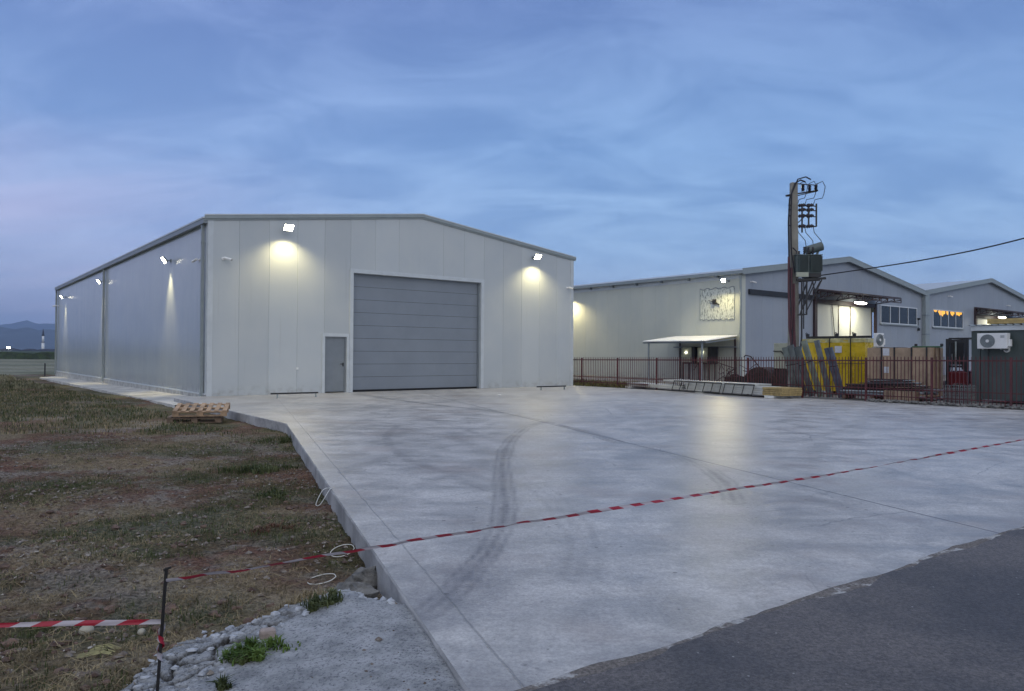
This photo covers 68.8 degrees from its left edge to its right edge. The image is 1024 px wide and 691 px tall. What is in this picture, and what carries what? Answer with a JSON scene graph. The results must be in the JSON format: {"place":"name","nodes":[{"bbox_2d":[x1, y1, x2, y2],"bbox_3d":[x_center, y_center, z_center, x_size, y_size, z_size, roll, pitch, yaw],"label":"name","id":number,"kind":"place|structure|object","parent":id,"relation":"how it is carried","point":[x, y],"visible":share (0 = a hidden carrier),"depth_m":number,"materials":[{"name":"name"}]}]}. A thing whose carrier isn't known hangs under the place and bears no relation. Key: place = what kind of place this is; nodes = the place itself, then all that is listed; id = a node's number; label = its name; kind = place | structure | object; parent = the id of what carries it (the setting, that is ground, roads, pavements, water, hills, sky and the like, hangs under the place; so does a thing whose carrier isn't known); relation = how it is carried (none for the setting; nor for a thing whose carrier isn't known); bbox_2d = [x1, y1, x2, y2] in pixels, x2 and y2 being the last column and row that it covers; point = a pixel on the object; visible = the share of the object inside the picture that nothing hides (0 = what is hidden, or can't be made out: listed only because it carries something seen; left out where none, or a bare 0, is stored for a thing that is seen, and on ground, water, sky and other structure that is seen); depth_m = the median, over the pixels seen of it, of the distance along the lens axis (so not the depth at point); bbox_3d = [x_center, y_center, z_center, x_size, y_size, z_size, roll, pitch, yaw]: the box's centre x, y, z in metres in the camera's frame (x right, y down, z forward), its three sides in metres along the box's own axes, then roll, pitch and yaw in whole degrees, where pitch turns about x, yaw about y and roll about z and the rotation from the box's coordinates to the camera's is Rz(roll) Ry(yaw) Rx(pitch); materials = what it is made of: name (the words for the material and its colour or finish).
{"place":"outdoors","nodes":[
{"label":"outdoors","id":0,"kind":"place"},
{"bbox_2d":[0,327,54,349],"bbox_3d":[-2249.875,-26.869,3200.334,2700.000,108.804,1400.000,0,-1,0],"label":"hills","id":1,"kind":"structure","parent":0,"point":[24,338],"depth_m":2871.80,"materials":[{"name":"blue"}]},
{"bbox_2d":[0,320,54,329],"bbox_3d":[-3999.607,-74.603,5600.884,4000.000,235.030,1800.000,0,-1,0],"label":"mountains","id":2,"kind":"structure","parent":0,"point":[25,324],"depth_m":5445.01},
{"bbox_2d":[0,351,56,358],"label":"crop field","id":3,"kind":"structure","parent":0,"point":[27,354],"depth_m":168.17,"materials":[{"name":"green plant"}]},
{"bbox_2d":[0,373,58,389],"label":"meadow","id":4,"kind":"structure","parent":0,"point":[6,381],"depth_m":38.22,"materials":[{"name":"plant"}]},
{"bbox_2d":[40,376,192,407],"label":"side path","id":5,"kind":"structure","parent":0,"point":[162,398],"depth_m":31.15,"materials":[{"name":"concrete"}]},
{"bbox_2d":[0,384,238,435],"bbox_3d":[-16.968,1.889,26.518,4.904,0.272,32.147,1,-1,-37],"label":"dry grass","id":6,"kind":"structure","parent":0,"point":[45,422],"depth_m":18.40,"materials":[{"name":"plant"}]},
{"bbox_2d":[0,374,300,458],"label":"ground","id":7,"kind":"structure","parent":0,"point":[36,436],"depth_m":15.55,"materials":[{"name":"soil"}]},
{"bbox_2d":[166,414,223,422],"bbox_3d":[-7.649,1.771,18.098,1.200,0.144,0.800,1,-1,-17],"label":"pallet","id":8,"kind":"object","parent":7,"relation":"on","point":[209,419],"visible":0.73,"depth_m":17.85,"materials":[{"name":"brown wood"}]},
{"bbox_2d":[172,403,229,416],"bbox_3d":[-7.485,1.548,18.058,1.200,0.144,0.800,1,9,-15],"label":"pallet","id":9,"kind":"object","parent":8,"relation":"on","point":[182,408],"visible":1,"depth_m":17.87,"materials":[{"name":"brown wood"}]},
{"bbox_2d":[254,433,291,443],"bbox_3d":[-4.398,1.769,14.226,1.006,0.178,0.893,0,-1,0],"label":"weed","id":10,"kind":"object","parent":7,"relation":"on","point":[286,439],"visible":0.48,"depth_m":14.09,"materials":[{"name":"green plant"}]},
{"bbox_2d":[0,424,367,690],"bbox_3d":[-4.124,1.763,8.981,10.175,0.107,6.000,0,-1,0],"label":"ground","id":11,"kind":"structure","parent":0,"point":[213,552],"depth_m":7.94,"materials":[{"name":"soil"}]},
{"bbox_2d":[0,434,323,690],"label":"clods","id":12,"kind":"object","parent":11,"relation":"on","point":[6,566],"visible":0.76,"depth_m":5.00,"materials":[{"name":"soil"}]},
{"bbox_2d":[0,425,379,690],"bbox_3d":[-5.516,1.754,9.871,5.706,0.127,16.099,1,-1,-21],"label":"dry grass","id":13,"kind":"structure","parent":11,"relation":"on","point":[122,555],"depth_m":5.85,"materials":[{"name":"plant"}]},
{"bbox_2d":[0,435,439,689],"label":"gravel","id":14,"kind":"structure","parent":11,"relation":"on","point":[69,651],"depth_m":6.75,"materials":[{"name":"gravel"}]},
{"bbox_2d":[214,461,297,474],"bbox_3d":[-3.599,1.733,10.753,1.300,0.184,0.864,0,-1,0],"label":"weed","id":15,"kind":"object","parent":11,"relation":"on","point":[259,467],"visible":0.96,"depth_m":10.58,"materials":[{"name":"green plant"}]},
{"bbox_2d":[243,521,298,536],"bbox_3d":[-2.296,1.749,7.119,0.412,0.089,0.563,0,-1,21],"label":"weed","id":16,"kind":"object","parent":11,"relation":"on","point":[265,529],"visible":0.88,"depth_m":7.14,"materials":[{"name":"plant"}]},
{"bbox_2d":[253,486,296,500],"bbox_3d":[-2.733,1.730,8.782,0.521,0.139,0.561,0,-1,26],"label":"weed","id":17,"kind":"object","parent":11,"relation":"on","point":[274,492],"visible":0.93,"depth_m":8.74,"materials":[{"name":"green plant"}]},
{"bbox_2d":[330,544,354,556],"bbox_3d":[-1.417,1.713,6.245,0.206,0.086,0.107,0,-1,0],"label":"strap loop","id":18,"kind":"object","parent":11,"relation":"on","point":[341,545],"visible":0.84,"depth_m":6.26,"materials":[{"name":"white plastic"}]},
{"bbox_2d":[0,558,465,690],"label":"gravel ground","id":19,"kind":"structure","parent":0,"point":[331,656],"depth_m":4.27,"materials":[{"name":"soil"}]},
{"bbox_2d":[78,626,93,634],"bbox_3d":[-2.545,1.703,4.471,0.080,0.065,0.068,0,-1,0],"label":"stone","id":20,"kind":"object","parent":19,"relation":"on","point":[86,629],"visible":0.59,"depth_m":4.45,"materials":[{"name":"beige stone"}]},
{"bbox_2d":[75,643,120,657],"bbox_3d":[-2.329,1.714,4.199,0.220,0.024,0.160,0,-1,-11],"label":"dry leaf","id":21,"kind":"object","parent":19,"relation":"on","point":[92,651],"visible":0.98,"depth_m":4.19,"materials":[{"name":"beige plant"}]},
{"bbox_2d":[137,628,144,634],"bbox_3d":[-2.218,1.715,4.476,0.044,0.043,0.045,0,-1,0],"label":"stone","id":22,"kind":"object","parent":19,"relation":"on","point":[141,631],"visible":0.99,"depth_m":4.46,"materials":[{"name":"beige stone"}]},
{"bbox_2d":[156,566,170,690],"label":"stake","id":23,"kind":"object","parent":19,"relation":"on","point":[165,570],"visible":1,"depth_m":3.52,"materials":[{"name":"black metal"}]},
{"bbox_2d":[0,619,160,627],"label":"barrier tape","id":24,"kind":"object","parent":23,"relation":"attached to","point":[87,623],"visible":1,"depth_m":3.50,"materials":[{"name":"plastic"}]},
{"bbox_2d":[156,624,164,661],"bbox_3d":[-1.660,1.412,3.542,0.049,0.204,0.054,0,-1,0],"label":"tape wrap","id":25,"kind":"object","parent":23,"relation":"attached to","point":[160,639],"visible":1,"depth_m":3.54,"materials":[{"name":"red plastic"}]},
{"bbox_2d":[166,439,1023,581],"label":"barrier tape","id":26,"kind":"object","parent":23,"relation":"attached to","point":[473,531],"visible":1,"depth_m":4.97,"materials":[{"name":"red plastic"}]},
{"bbox_2d":[205,673,236,690],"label":"weed","id":27,"kind":"object","parent":19,"relation":"on","point":[221,684],"visible":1,"depth_m":3.61,"materials":[{"name":"green plant"}]},
{"bbox_2d":[226,653,251,665],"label":"weed","id":28,"kind":"object","parent":19,"relation":"on","point":[244,660],"visible":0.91,"depth_m":3.89,"materials":[{"name":"green plant"}]},
{"bbox_2d":[121,589,394,690],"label":"rocks","id":29,"kind":"object","parent":19,"relation":"on","point":[233,635],"visible":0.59,"depth_m":4.28,"materials":[{"name":"grey stone"}]},
{"bbox_2d":[216,634,300,666],"bbox_3d":[-1.365,1.637,3.970,0.456,0.163,0.334,0,-1,0],"label":"weed","id":30,"kind":"object","parent":19,"relation":"on","point":[253,649],"visible":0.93,"depth_m":3.99,"materials":[{"name":"green plant"}]},
{"bbox_2d":[259,627,275,639],"bbox_3d":[-1.367,1.613,4.181,0.090,0.060,0.070,1,-1,-23],"label":"brick fragment","id":31,"kind":"object","parent":19,"relation":"on","point":[265,633],"visible":0.87,"depth_m":4.15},
{"bbox_2d":[254,583,327,617],"bbox_3d":[-1.376,1.645,4.778,0.475,0.248,0.524,1,-1,-42],"label":"dry tuft","id":32,"kind":"object","parent":19,"relation":"on","point":[299,598],"visible":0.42,"depth_m":4.74,"materials":[{"name":"plant"}]},
{"bbox_2d":[307,573,335,584],"bbox_3d":[-1.426,1.751,5.607,0.217,0.046,0.177,0,-1,0],"label":"strap loop","id":33,"kind":"object","parent":19,"relation":"on","point":[320,575],"visible":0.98,"depth_m":5.59,"materials":[{"name":"white plastic"}]},
{"bbox_2d":[297,587,350,613],"bbox_3d":[-1.173,1.579,4.634,0.298,0.108,0.346,0,-1,42],"label":"weed","id":34,"kind":"object","parent":19,"relation":"on","point":[315,602],"visible":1,"depth_m":4.61,"materials":[{"name":"green plant"}]},
{"bbox_2d":[334,581,379,597],"bbox_3d":[-1.070,1.702,5.157,0.333,0.148,0.224,0,-1,0],"label":"boulder","id":35,"kind":"object","parent":19,"relation":"on","point":[368,590],"visible":0.52,"depth_m":5.12,"materials":[{"name":"grey stone"}]},
{"bbox_2d":[345,566,376,589],"bbox_3d":[-1.083,1.722,5.482,0.288,0.195,0.200,1,-1,-38],"label":"boulder","id":36,"kind":"object","parent":19,"relation":"on","point":[368,575],"visible":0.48,"depth_m":5.43,"materials":[{"name":"grey stone"}]},
{"bbox_2d":[0,359,474,595],"bbox_3d":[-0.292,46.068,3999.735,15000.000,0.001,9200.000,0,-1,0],"label":"ground","id":37,"kind":"structure","parent":0,"point":[20,366],"depth_m":86.00,"materials":[{"name":"brown soil"}]},
{"bbox_2d":[0,348,20,350],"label":"farmhouse","id":38,"kind":"object","parent":37,"relation":"on","point":[10,349],"visible":0.48,"depth_m":517.65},
{"bbox_2d":[41,330,44,348],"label":"minaret","id":39,"kind":"object","parent":37,"relation":"on","point":[43,344],"visible":0.92,"depth_m":699.26,"materials":[{"name":"white plastic"}]},
{"bbox_2d":[0,0,1023,337],"label":"sky","id":40,"kind":"structure","parent":0,"point":[628,139],"materials":[{"name":"blue"}]},
{"bbox_2d":[176,386,1023,690],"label":"concrete yard","id":41,"kind":"structure","parent":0,"point":[514,608],"depth_m":7.76,"materials":[{"name":"grey concrete"}]},
{"bbox_2d":[271,392,317,397],"bbox_3d":[-7.221,1.644,24.863,1.594,0.170,0.080,1,-1,-35],"label":"bench","id":42,"kind":"object","parent":41,"relation":"on","point":[296,393],"visible":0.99,"depth_m":24.88,"materials":[{"name":"black metal"}]},
{"bbox_2d":[54,214,575,396],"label":"warehouse","id":43,"kind":"structure","parent":41,"relation":"on","point":[321,303],"depth_m":29.79,"materials":[{"name":"metal"}]},
{"bbox_2d":[161,256,170,262],"bbox_3d":[-13.360,-3.302,28.895,0.334,0.244,0.380,1,-1,-38],"label":"floodlight","id":44,"kind":"object","parent":43,"relation":"attached to","point":[164,259],"visible":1,"depth_m":28.76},
{"bbox_2d":[283,223,293,230],"bbox_3d":[-8.025,-4.205,26.685,0.380,0.239,0.460,1,-1,-38],"label":"floodlight","id":45,"kind":"object","parent":43,"relation":"attached to","point":[288,227],"visible":1,"depth_m":26.56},
{"bbox_2d":[326,338,343,391],"bbox_3d":[-6.655,0.728,28.101,0.760,2.020,0.080,1,-1,-38],"label":"door","id":46,"kind":"structure","parent":43,"relation":"in","point":[334,346],"depth_m":28.10,"materials":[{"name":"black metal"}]},
{"bbox_2d":[353,274,476,391],"bbox_3d":[-3.838,-0.466,30.529,6.000,4.558,0.060,1,-1,-38],"label":"roller door","id":47,"kind":"structure","parent":43,"relation":"in","point":[409,333],"depth_m":30.37,"materials":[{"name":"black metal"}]},
{"bbox_2d":[532,253,541,259],"bbox_3d":[1.076,-4.018,33.843,0.380,0.239,0.460,1,-1,-38],"label":"floodlight","id":48,"kind":"object","parent":43,"relation":"attached to","point":[537,256],"visible":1,"depth_m":33.72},
{"bbox_2d":[174,398,469,690],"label":"slab edge","id":49,"kind":"object","parent":41,"relation":"attached to","point":[387,587],"visible":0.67,"depth_m":6.66,"materials":[{"name":"grey concrete"}]},
{"bbox_2d":[537,385,565,389],"bbox_3d":[1.657,1.771,31.296,1.569,0.170,0.080,1,-1,-37],"label":"barrier","id":50,"kind":"object","parent":41,"relation":"on","point":[564,386],"visible":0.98,"depth_m":31.29,"materials":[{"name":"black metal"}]},
{"bbox_2d":[764,395,789,397],"bbox_3d":[9.391,1.809,26.461,0.860,0.085,0.400,1,-1,-28],"label":"support block","id":51,"kind":"object","parent":41,"relation":"on","point":[767,396],"depth_m":26.30,"materials":[{"name":"grey concrete"}]},
{"bbox_2d":[685,383,801,395],"bbox_3d":[8.587,1.633,28.249,1.029,0.280,4.997,1,-1,-28],"label":"panel stack","id":52,"kind":"object","parent":51,"relation":"on","point":[777,391],"visible":0.94,"depth_m":27.11,"materials":[{"name":"grey metal"}]},
{"bbox_2d":[671,380,721,393],"bbox_3d":[7.252,1.627,29.515,0.155,0.410,2.750,1,-1,-28],"label":"ladder","id":53,"kind":"object","parent":52,"relation":"on","point":[695,386],"visible":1,"depth_m":29.45,"materials":[{"name":"silver metal"}]},
{"bbox_2d":[663,379,771,385],"bbox_3d":[7.979,1.456,29.587,0.900,0.064,5.091,1,-1,-28],"label":"panel stack","id":54,"kind":"object","parent":52,"relation":"on","point":[756,384],"visible":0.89,"depth_m":28.66,"materials":[{"name":"white metal"}]},
{"bbox_2d":[722,383,754,395],"bbox_3d":[8.314,1.611,27.504,0.155,0.410,1.500,1,-1,-28],"label":"ladder","id":55,"kind":"object","parent":52,"relation":"on","point":[734,384],"visible":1,"depth_m":27.46,"materials":[{"name":"silver metal"}]},
{"bbox_2d":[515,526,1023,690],"bbox_3d":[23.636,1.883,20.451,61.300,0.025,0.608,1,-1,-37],"label":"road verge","id":56,"kind":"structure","parent":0,"point":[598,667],"depth_m":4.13,"materials":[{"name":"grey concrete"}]},
{"bbox_2d":[533,529,1023,690],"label":"road","id":57,"kind":"structure","parent":0,"point":[952,621],"depth_m":3.88,"materials":[{"name":"grey asphalt"}]},
{"bbox_2d":[573,375,1023,409],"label":"neighbour yard","id":58,"kind":"structure","parent":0,"point":[835,396],"depth_m":31.03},
{"bbox_2d":[573,378,668,387],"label":"dry grass","id":59,"kind":"structure","parent":58,"relation":"on","point":[590,383],"depth_m":35.53,"materials":[{"name":"brown plant"}]},
{"bbox_2d":[625,386,644,387],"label":"support block","id":60,"kind":"structure","parent":58,"relation":"on","point":[634,387],"depth_m":33.47,"materials":[{"name":"grey concrete"}]},
{"bbox_2d":[629,382,685,388],"bbox_3d":[6.494,1.736,32.336,1.007,0.136,3.724,1,-1,-28],"label":"panel stack","id":61,"kind":"object","parent":60,"relation":"on","point":[663,385],"visible":0.52,"depth_m":31.88,"materials":[{"name":"white metal"}]},
{"bbox_2d":[642,335,736,379],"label":"lean to","id":62,"kind":"object","parent":58,"relation":"on","point":[677,339],"visible":0.98,"depth_m":44.67,"materials":[{"name":"white metal"}]},
{"bbox_2d":[682,347,700,378],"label":"machine cabinet","id":63,"kind":"object","parent":58,"relation":"on","point":[687,353],"visible":0.75,"depth_m":46.05,"materials":[{"name":"black metal"}]},
{"bbox_2d":[698,347,717,379],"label":"machine cabinet","id":64,"kind":"object","parent":58,"relation":"on","point":[711,352],"visible":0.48,"depth_m":45.05,"materials":[{"name":"black metal"}]},
{"bbox_2d":[695,355,783,386],"bbox_3d":[10.024,1.169,33.152,1.207,1.522,4.098,1,-1,-38],"label":"farm machine","id":65,"kind":"object","parent":58,"relation":"on","point":[755,376],"visible":0.59,"depth_m":32.11,"materials":[{"name":"metal"}]},
{"bbox_2d":[573,256,927,379],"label":"neighbour warehouse","id":66,"kind":"structure","parent":58,"relation":"on","point":[623,319],"depth_m":49.92,"materials":[{"name":"paint"}]},
{"bbox_2d":[818,303,838,335],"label":"door leaf","id":67,"kind":"structure","parent":66,"relation":"in","point":[825,315],"depth_m":50.47,"materials":[{"name":"paint"}]},
{"bbox_2d":[839,305,850,335],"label":"door leaf","id":68,"kind":"structure","parent":66,"relation":"in","point":[844,311],"depth_m":51.97,"materials":[{"name":"paint"}]},
{"bbox_2d":[853,301,867,304],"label":"canopy lamp","id":69,"kind":"object","parent":66,"relation":"attached to","point":[860,302],"visible":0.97,"depth_m":51.26,"materials":[{"name":"white plastic"}]},
{"bbox_2d":[851,306,871,335],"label":"door leaf","id":70,"kind":"structure","parent":66,"relation":"in","point":[861,317],"depth_m":53.32,"materials":[{"name":"paint"}]},
{"bbox_2d":[872,333,884,347],"bbox_3d":[13.421,-0.185,27.422,0.554,0.535,0.280,1,-1,-31],"label":"air conditioner","id":71,"kind":"object","parent":66,"relation":"attached to","point":[879,340],"visible":1,"depth_m":27.30,"materials":[{"name":"white plastic"}]},
{"bbox_2d":[880,305,918,326],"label":"window","id":72,"kind":"structure","parent":66,"relation":"in","point":[889,315],"depth_m":56.40,"materials":[{"name":"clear glass"}]},
{"bbox_2d":[773,343,787,386],"bbox_3d":[11.498,0.911,31.494,0.548,2.020,0.769,1,-1,-38],"label":"metal cabinet","id":73,"kind":"object","parent":58,"relation":"on","point":[778,351],"visible":0.54,"depth_m":31.42,"materials":[{"name":"black metal"}]},
{"bbox_2d":[782,347,797,386],"bbox_3d":[10.337,0.954,27.714,0.640,1.839,0.232,0,-1,16],"label":"steel channel","id":74,"kind":"object","parent":58,"relation":"on","point":[785,350],"visible":0.63,"depth_m":27.69,"materials":[{"name":"grey metal"}]},
{"bbox_2d":[787,344,807,395],"bbox_3d":[10.505,0.918,27.534,0.727,1.918,0.214,0,-1,22],"label":"steel channel","id":75,"kind":"object","parent":58,"relation":"on","point":[792,352],"visible":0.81,"depth_m":27.52,"materials":[{"name":"grey metal"}]},
{"bbox_2d":[573,356,1023,406],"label":"fence","id":76,"kind":"object","parent":58,"relation":"on","point":[931,390],"visible":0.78,"depth_m":25.89,"materials":[{"name":"metal"}]},
{"bbox_2d":[794,346,813,396],"bbox_3d":[10.694,0.942,27.325,0.709,1.863,0.191,0,-1,24],"label":"steel channel","id":77,"kind":"object","parent":58,"relation":"on","point":[799,353],"visible":0.74,"depth_m":27.29,"materials":[{"name":"grey metal"}]},
{"bbox_2d":[785,176,825,386],"bbox_3d":[11.082,-2.200,28.256,1.508,8.364,0.645,0,-1,0],"label":"utility pole","id":78,"kind":"object","parent":58,"relation":"on","point":[794,301],"visible":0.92,"depth_m":28.16,"materials":[{"name":"concrete"}]},
{"bbox_2d":[792,242,823,278],"bbox_3d":[11.136,-3.238,28.230,1.225,1.360,0.760,0,-1,0],"label":"transformer","id":79,"kind":"object","parent":78,"relation":"attached to","point":[809,264],"visible":0.94,"depth_m":27.93,"materials":[{"name":"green metal"}]},
{"bbox_2d":[821,238,1023,275],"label":"overhead cable","id":80,"kind":"object","parent":78,"relation":"attached to","point":[928,258],"visible":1,"depth_m":24.16,"materials":[{"name":"black rubber"}]},
{"bbox_2d":[801,340,822,396],"bbox_3d":[10.889,0.838,27.112,0.792,2.074,0.180,0,-1,28],"label":"steel channel","id":81,"kind":"object","parent":58,"relation":"on","point":[806,349],"visible":0.76,"depth_m":27.10,"materials":[{"name":"grey metal"}]},
{"bbox_2d":[814,340,831,396],"bbox_3d":[11.156,0.828,26.804,0.631,2.070,0.183,0,-1,20],"label":"steel channel","id":82,"kind":"object","parent":58,"relation":"on","point":[818,348],"visible":0.82,"depth_m":26.78,"materials":[{"name":"grey metal"}]},
{"bbox_2d":[824,348,841,397],"bbox_3d":[11.402,0.965,26.522,0.630,1.792,0.159,0,-1,22],"label":"steel channel","id":83,"kind":"object","parent":58,"relation":"on","point":[827,352],"visible":0.77,"depth_m":26.50,"materials":[{"name":"grey metal"}]},
{"bbox_2d":[829,347,844,394],"bbox_3d":[11.499,0.954,26.431,0.581,1.808,0.157,0,-1,19],"label":"steel channel","id":84,"kind":"object","parent":58,"relation":"on","point":[835,366],"visible":0.86,"depth_m":26.41,"materials":[{"name":"grey metal"}]},
{"bbox_2d":[802,338,873,392],"bbox_3d":[12.915,0.809,29.572,1.012,2.198,2.646,1,-1,-38],"label":"wrapped crate","id":85,"kind":"object","parent":58,"relation":"on","point":[854,348],"visible":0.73,"depth_m":28.89,"materials":[{"name":"yellow plastic"},{"name":"wood"}]},
{"bbox_2d":[806,332,871,338],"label":"lifting beam","id":86,"kind":"structure","parent":85,"relation":"on","point":[808,336],"depth_m":29.53,"materials":[{"name":"black metal"}]},
{"bbox_2d":[836,378,942,401],"bbox_3d":[12.857,1.497,25.413,0.834,0.730,3.509,1,-1,-38],"label":"pipe heap","id":87,"kind":"object","parent":58,"relation":"on","point":[886,385],"visible":0.52,"depth_m":25.33,"materials":[{"name":"metal"}]},
{"bbox_2d":[884,390,918,400],"bbox_3d":[12.824,1.663,24.623,0.260,0.340,1.024,1,-1,-38],"label":"wooden box","id":88,"kind":"object","parent":58,"relation":"on","point":[893,393],"visible":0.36,"depth_m":24.50,"materials":[{"name":"brown wood"}]},
{"bbox_2d":[867,347,942,397],"bbox_3d":[14.039,0.974,26.724,1.010,1.820,2.238,1,-1,-38],"label":"plywood crate","id":89,"kind":"object","parent":58,"relation":"on","point":[886,353],"visible":0.57,"depth_m":26.20,"materials":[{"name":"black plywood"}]},
{"bbox_2d":[912,344,942,347],"bbox_3d":[14.530,0.005,26.118,0.150,0.130,1.000,1,-1,-38],"label":"green machine part","id":90,"kind":"object","parent":89,"relation":"on","point":[940,346],"visible":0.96,"depth_m":26.06,"materials":[{"name":"paint"}]},
{"bbox_2d":[844,278,1023,374],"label":"neighbour warehouse","id":91,"kind":"structure","parent":58,"relation":"on","point":[971,302],"depth_m":64.00,"materials":[{"name":"grey metal"}]},
{"bbox_2d":[932,309,964,329],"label":"window","id":92,"kind":"structure","parent":91,"relation":"in","point":[946,321],"depth_m":61.82,"materials":[{"name":"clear glass"}]},
{"bbox_2d":[977,317,988,324],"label":"door leaf","id":93,"kind":"structure","parent":91,"relation":"in","point":[980,321],"depth_m":66.62,"materials":[{"name":"paint"}]},
{"bbox_2d":[866,398,1023,409],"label":"rubble strip","id":94,"kind":"object","parent":58,"relation":"on","point":[947,404],"visible":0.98,"depth_m":22.73,"materials":[{"name":"grey gravel"}]},
{"bbox_2d":[943,338,971,396],"bbox_3d":[16.506,0.806,27.473,2.750,2.195,1.300,1,-1,-38],"label":"forklift","id":95,"kind":"object","parent":58,"relation":"on","point":[957,348],"visible":0.39,"depth_m":27.28,"materials":[{"name":"red metal"}]},
{"bbox_2d":[943,383,974,403],"bbox_3d":[14.092,1.500,23.532,0.733,0.611,0.694,1,-1,-38],"label":"wire basket","id":96,"kind":"object","parent":58,"relation":"on","point":[961,393],"visible":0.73,"depth_m":23.31,"materials":[{"name":"metal"}]},
{"bbox_2d":[968,323,1023,401],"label":"container office","id":97,"kind":"structure","parent":58,"relation":"on","point":[1016,331],"depth_m":24.31,"materials":[{"name":"black metal"}]},
{"bbox_2d":[977,333,1011,349],"bbox_3d":[15.636,-0.126,24.197,0.430,0.535,0.930,1,-1,-38],"label":"air conditioner","id":98,"kind":"object","parent":97,"relation":"attached to","point":[1000,341],"visible":1,"depth_m":24.05,"materials":[{"name":"white plastic"}]},
{"bbox_2d":[987,318,1023,323],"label":"timber bundle","id":99,"kind":"object","parent":97,"relation":"on","point":[1008,321],"visible":0.82,"depth_m":24.61,"materials":[{"name":"beige wood"}]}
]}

